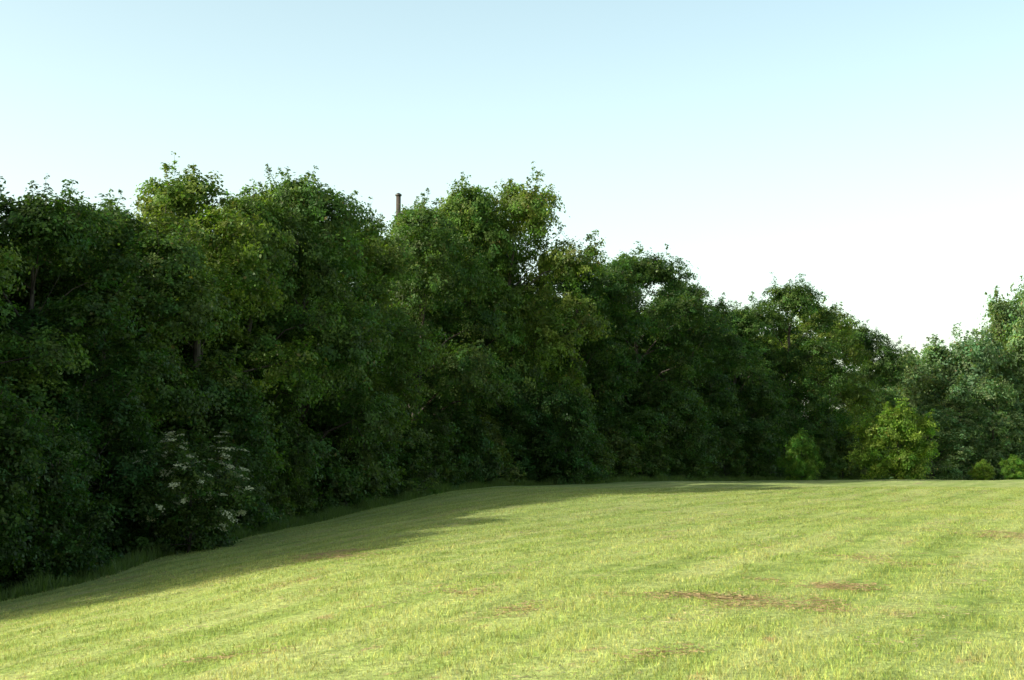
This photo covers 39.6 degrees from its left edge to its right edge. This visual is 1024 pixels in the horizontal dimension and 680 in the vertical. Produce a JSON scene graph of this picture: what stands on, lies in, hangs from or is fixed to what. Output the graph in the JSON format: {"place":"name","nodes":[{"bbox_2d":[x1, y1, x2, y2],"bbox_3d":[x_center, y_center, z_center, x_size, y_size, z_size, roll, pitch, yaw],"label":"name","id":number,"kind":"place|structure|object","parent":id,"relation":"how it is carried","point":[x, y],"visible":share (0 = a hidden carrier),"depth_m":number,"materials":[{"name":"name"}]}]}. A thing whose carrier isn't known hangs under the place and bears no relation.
{"place":"outdoors","nodes":[
{"label":"outdoors","id":0,"kind":"place"},
{"bbox_2d":[0,479,1023,679],"bbox_3d":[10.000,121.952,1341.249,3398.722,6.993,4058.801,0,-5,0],"label":"ground","id":1,"kind":"structure","parent":0,"point":[757,484],"depth_m":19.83,"materials":[{"name":"green plant"}]},
{"bbox_2d":[0,377,61,594],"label":"shrub","id":2,"kind":"object","parent":1,"relation":"on","point":[15,448],"visible":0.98,"depth_m":37.84,"materials":[{"name":"green plant"}]},
{"bbox_2d":[0,278,77,375],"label":"woodland tree","id":3,"kind":"object","parent":1,"relation":"on","point":[22,298],"visible":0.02,"depth_m":52.54,"materials":[{"name":"green plant"}]},
{"bbox_2d":[0,231,97,466],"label":"deciduous tree","id":4,"kind":"object","parent":1,"relation":"on","point":[46,354],"visible":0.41,"depth_m":45.20,"materials":[{"name":"green plant"}]},
{"bbox_2d":[0,450,114,588],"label":"shrub","id":5,"kind":"object","parent":1,"relation":"on","point":[67,550],"visible":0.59,"depth_m":40.12,"materials":[{"name":"green plant"}]},
{"bbox_2d":[0,403,125,590],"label":"shrub","id":6,"kind":"object","parent":1,"relation":"on","point":[67,451],"visible":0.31,"depth_m":41.84,"materials":[{"name":"green plant"}]},
{"bbox_2d":[6,238,160,378],"bbox_3d":[-20.418,2.379,57.957,10.905,13.831,10.950,-2,-5,17],"label":"woodland tree","id":7,"kind":"object","parent":1,"relation":"on","point":[57,318],"depth_m":56.02,"materials":[{"name":"green plant"}]},
{"bbox_2d":[0,175,183,509],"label":"deciduous tree","id":8,"kind":"object","parent":1,"relation":"on","point":[33,222],"visible":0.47,"depth_m":49.21,"materials":[{"name":"green plant"}]},
{"bbox_2d":[42,368,176,559],"bbox_3d":[-13.945,4.411,46.989,5.650,6.927,6.563,1,-5,-12],"label":"shrub","id":9,"kind":"object","parent":1,"relation":"on","point":[122,411],"visible":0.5,"depth_m":46.16,"materials":[{"name":"green plant"}]},
{"bbox_2d":[7,193,248,493],"bbox_3d":[-19.345,1.365,63.728,15.316,15.892,13.423,1,-5,-9],"label":"woodland tree","id":10,"kind":"object","parent":1,"relation":"on","point":[184,365],"depth_m":62.66,"materials":[{"name":"green plant"}]},
{"bbox_2d":[0,188,259,532],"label":"deciduous tree","id":11,"kind":"object","parent":1,"relation":"on","point":[172,263],"visible":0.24,"depth_m":53.71,"materials":[{"name":"green plant"}]},
{"bbox_2d":[73,439,205,551],"bbox_3d":[-13.394,5.765,50.145,5.601,4.640,4.708,0,-5,-4],"label":"shrub","id":12,"kind":"object","parent":1,"relation":"on","point":[177,498],"visible":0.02,"depth_m":49.25,"materials":[{"name":"green plant"}]},
{"bbox_2d":[74,240,258,379],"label":"woodland tree","id":13,"kind":"object","parent":1,"relation":"on","point":[193,340],"depth_m":66.46,"materials":[{"name":"green plant"}]},
{"bbox_2d":[131,421,243,538],"bbox_3d":[-12.477,5.679,53.663,4.778,5.187,5.172,2,-5,-21],"label":"shrub","id":14,"kind":"object","parent":1,"relation":"on","point":[193,437],"visible":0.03,"depth_m":53.44,"materials":[{"name":"green plant"}]},
{"bbox_2d":[112,430,271,554],"bbox_3d":[-10.756,5.182,47.260,4.997,4.406,5.349,3,-6,-31],"label":"elder shrub","id":15,"kind":"object","parent":1,"relation":"on","point":[223,469],"visible":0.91,"depth_m":46.48,"materials":[{"name":"green plant"}]},
{"bbox_2d":[89,151,339,520],"bbox_3d":[-14.241,0.303,61.212,11.846,17.144,10.945,-4,-7,41],"label":"deciduous tree","id":16,"kind":"object","parent":1,"relation":"on","point":[177,200],"visible":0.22,"depth_m":60.10,"materials":[{"name":"green plant"}]},
{"bbox_2d":[150,355,297,532],"bbox_3d":[-11.918,4.497,57.069,6.488,7.954,7.536,0,-5,-3],"label":"shrub","id":17,"kind":"object","parent":1,"relation":"on","point":[265,514],"visible":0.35,"depth_m":56.20,"materials":[{"name":"green plant"}]},
{"bbox_2d":[176,179,351,514],"bbox_3d":[-12.398,0.723,65.322,9.309,16.311,9.271,5,-7,-43],"label":"deciduous tree","id":18,"kind":"object","parent":1,"relation":"on","point":[314,318],"visible":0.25,"depth_m":64.43,"materials":[{"name":"green plant"}]},
{"bbox_2d":[279,428,352,512],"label":"shrub","id":19,"kind":"object","parent":1,"relation":"on","point":[328,473],"visible":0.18,"depth_m":66.50,"materials":[{"name":"green plant"}]},
{"bbox_2d":[223,163,422,514],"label":"deciduous tree","id":20,"kind":"object","parent":1,"relation":"on","point":[306,207],"visible":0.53,"depth_m":67.65,"materials":[{"name":"green plant"}]},
{"bbox_2d":[281,286,369,439],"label":"woodland tree","id":21,"kind":"object","parent":1,"relation":"on","point":[330,364],"depth_m":73.23,"materials":[{"name":"green plant"}]},
{"bbox_2d":[311,427,389,507],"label":"shrub","id":22,"kind":"object","parent":1,"relation":"on","point":[376,485],"visible":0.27,"depth_m":69.18,"materials":[{"name":"green plant"}]},
{"bbox_2d":[294,197,456,499],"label":"deciduous tree","id":23,"kind":"object","parent":1,"relation":"on","point":[398,382],"visible":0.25,"depth_m":74.67,"materials":[{"name":"green plant"}]},
{"bbox_2d":[371,436,409,499],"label":"shrub","id":24,"kind":"object","parent":1,"relation":"on","point":[393,490],"visible":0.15,"depth_m":72.83,"materials":[{"name":"green plant"}]},
{"bbox_2d":[395,193,404,217],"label":"chimney","id":25,"kind":"object","parent":1,"relation":"on","point":[398,200],"visible":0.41,"depth_m":95.03,"materials":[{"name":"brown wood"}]},
{"bbox_2d":[377,419,438,495],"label":"shrub","id":26,"kind":"object","parent":1,"relation":"on","point":[424,472],"visible":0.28,"depth_m":76.55,"materials":[{"name":"green plant"}]},
{"bbox_2d":[359,234,478,422],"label":"woodland tree","id":27,"kind":"object","parent":1,"relation":"on","point":[446,325],"depth_m":91.29,"materials":[{"name":"green plant"}]},
{"bbox_2d":[0,473,860,601],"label":"tall weeds","id":28,"kind":"object","parent":1,"relation":"on","point":[126,561],"visible":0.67,"depth_m":59.44,"materials":[{"name":"green plant"}]},
{"bbox_2d":[350,193,520,483],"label":"deciduous tree","id":29,"kind":"object","parent":1,"relation":"on","point":[423,234],"visible":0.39,"depth_m":85.19,"materials":[{"name":"green plant"}]},
{"bbox_2d":[402,408,472,489],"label":"shrub","id":30,"kind":"object","parent":1,"relation":"on","point":[440,436],"visible":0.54,"depth_m":79.61,"materials":[{"name":"green plant"}]},
{"bbox_2d":[371,188,515,421],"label":"woodland tree","id":31,"kind":"object","parent":1,"relation":"on","point":[455,338],"visible":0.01,"depth_m":93.56,"materials":[{"name":"green plant"}]},
{"bbox_2d":[408,397,503,486],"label":"shrub","id":32,"kind":"object","parent":1,"relation":"on","point":[466,427],"visible":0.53,"depth_m":82.71,"materials":[{"name":"green plant"}]},
{"bbox_2d":[422,171,546,480],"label":"deciduous tree","id":33,"kind":"object","parent":1,"relation":"on","point":[473,210],"visible":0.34,"depth_m":92.02,"materials":[{"name":"green plant"}]},
{"bbox_2d":[462,406,526,484],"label":"shrub","id":34,"kind":"object","parent":1,"relation":"on","point":[501,451],"visible":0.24,"depth_m":85.91,"materials":[{"name":"green plant"}]},
{"bbox_2d":[432,288,564,479],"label":"woodland tree","id":35,"kind":"object","parent":1,"relation":"on","point":[489,335],"visible":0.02,"depth_m":93.65,"materials":[{"name":"green plant"}]},
{"bbox_2d":[0,485,1023,679],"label":"hay clippings","id":36,"kind":"object","parent":1,"relation":"on","point":[722,597],"visible":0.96,"depth_m":19.14,"materials":[{"name":"plant"}]},
{"bbox_2d":[472,187,564,384],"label":"woodland tree","id":37,"kind":"object","parent":1,"relation":"on","point":[530,294],"depth_m":99.73,"materials":[{"name":"green plant"}]},
{"bbox_2d":[475,377,565,482],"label":"shrub","id":38,"kind":"object","parent":1,"relation":"on","point":[509,418],"visible":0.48,"depth_m":88.26,"materials":[{"name":"green plant"}]},
{"bbox_2d":[432,161,617,480],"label":"deciduous tree","id":39,"kind":"object","parent":1,"relation":"on","point":[523,209],"visible":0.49,"depth_m":93.79,"materials":[{"name":"green plant"}]},
{"bbox_2d":[521,376,611,484],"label":"shrub","id":40,"kind":"object","parent":1,"relation":"on","point":[578,415],"visible":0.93,"depth_m":89.03,"materials":[{"name":"green plant"}]},
{"bbox_2d":[579,425,618,480],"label":"shrub","id":41,"kind":"object","parent":1,"relation":"on","point":[601,459],"visible":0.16,"depth_m":94.96,"materials":[{"name":"green plant"}]},
{"bbox_2d":[529,241,674,470],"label":"deciduous tree","id":42,"kind":"object","parent":1,"relation":"on","point":[603,391],"visible":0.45,"depth_m":102.85,"materials":[{"name":"green plant"}]},
{"bbox_2d":[555,293,651,473],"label":"woodland tree","id":43,"kind":"object","parent":1,"relation":"on","point":[635,385],"visible":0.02,"depth_m":109.90,"materials":[{"name":"green plant"}]},
{"bbox_2d":[584,424,646,479],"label":"shrub","id":44,"kind":"object","parent":1,"relation":"on","point":[626,464],"visible":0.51,"depth_m":99.46,"materials":[{"name":"green plant"}]},
{"bbox_2d":[544,241,729,473],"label":"deciduous tree","id":45,"kind":"object","parent":1,"relation":"on","point":[649,271],"visible":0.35,"depth_m":110.81,"materials":[{"name":"green plant"}]},
{"bbox_2d":[611,416,674,479],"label":"shrub","id":46,"kind":"object","parent":1,"relation":"on","point":[654,460],"visible":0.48,"depth_m":103.39,"materials":[{"name":"green plant"}]},
{"bbox_2d":[616,371,720,480],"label":"shrub","id":47,"kind":"object","parent":1,"relation":"on","point":[696,438],"visible":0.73,"depth_m":106.83,"materials":[{"name":"green plant"}]},
{"bbox_2d":[629,275,766,476],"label":"deciduous tree","id":48,"kind":"object","parent":1,"relation":"on","point":[711,393],"visible":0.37,"depth_m":117.19,"materials":[{"name":"green plant"}]},
{"bbox_2d":[672,433,723,479],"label":"shrub","id":49,"kind":"object","parent":1,"relation":"on","point":[715,465],"visible":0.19,"depth_m":111.73,"materials":[{"name":"green plant"}]},
{"bbox_2d":[660,334,793,458],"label":"woodland tree","id":50,"kind":"object","parent":1,"relation":"on","point":[744,371],"visible":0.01,"depth_m":132.35,"materials":[{"name":"green plant"}]},
{"bbox_2d":[706,425,752,478],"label":"shrub","id":51,"kind":"object","parent":1,"relation":"on","point":[730,462],"visible":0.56,"depth_m":116.14,"materials":[{"name":"green plant"}]},
{"bbox_2d":[704,297,779,387],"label":"woodland tree","id":52,"kind":"object","parent":1,"relation":"on","point":[768,345],"depth_m":140.24,"materials":[{"name":"green plant"}]},
{"bbox_2d":[700,300,797,468],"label":"deciduous tree","id":53,"kind":"object","parent":1,"relation":"on","point":[747,325],"visible":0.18,"depth_m":130.13,"materials":[{"name":"green plant"}]},
{"bbox_2d":[709,370,796,477],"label":"shrub","id":54,"kind":"object","parent":1,"relation":"on","point":[760,395],"visible":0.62,"depth_m":121.29,"materials":[{"name":"green plant"}]},
{"bbox_2d":[746,399,819,479],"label":"shrub","id":55,"kind":"object","parent":1,"relation":"on","point":[791,432],"visible":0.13,"depth_m":125.18,"materials":[{"name":"green plant"}]},
{"bbox_2d":[728,272,861,478],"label":"deciduous tree","id":56,"kind":"object","parent":1,"relation":"on","point":[798,299],"visible":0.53,"depth_m":133.49,"materials":[{"name":"green plant"}]},
{"bbox_2d":[775,427,825,479],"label":"bright shrub","id":57,"kind":"object","parent":1,"relation":"on","point":[800,469],"visible":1,"depth_m":113.57,"materials":[{"name":"green plant"}]},
{"bbox_2d":[764,330,837,419],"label":"woodland tree","id":58,"kind":"object","parent":1,"relation":"on","point":[799,374],"visible":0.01,"depth_m":149.47,"materials":[{"name":"green plant"}]},
{"bbox_2d":[756,293,884,479],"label":"deciduous tree","id":59,"kind":"object","parent":1,"relation":"on","point":[857,394],"visible":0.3,"depth_m":145.79,"materials":[{"name":"green plant"}]},
{"bbox_2d":[802,433,842,479],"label":"shrub","id":60,"kind":"object","parent":1,"relation":"on","point":[827,454],"visible":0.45,"depth_m":129.39,"materials":[{"name":"green plant"}]},
{"bbox_2d":[821,429,877,479],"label":"shrub","id":61,"kind":"object","parent":1,"relation":"on","point":[842,473],"visible":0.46,"depth_m":135.53,"materials":[{"name":"green plant"}]},
{"bbox_2d":[807,319,917,479],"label":"deciduous tree","id":62,"kind":"object","parent":1,"relation":"on","point":[880,375],"visible":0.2,"depth_m":161.27,"materials":[{"name":"green plant"}]},
{"bbox_2d":[841,398,942,479],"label":"bright shrub","id":63,"kind":"object","parent":1,"relation":"on","point":[882,433],"visible":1,"depth_m":113.48,"materials":[{"name":"green plant"}]},
{"bbox_2d":[967,460,995,479],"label":"bright shrub","id":64,"kind":"object","parent":1,"relation":"on","point":[980,466],"visible":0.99,"depth_m":118.10,"materials":[{"name":"green plant"}]},
{"bbox_2d":[999,454,1023,479],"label":"bright shrub","id":65,"kind":"object","parent":1,"relation":"on","point":[1015,464],"visible":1,"depth_m":119.14,"materials":[{"name":"green plant"}]},
{"bbox_2d":[0,0,1023,416],"label":"sky","id":66,"kind":"structure","parent":0,"point":[870,151],"materials":[{"name":"blue"}]}
]}

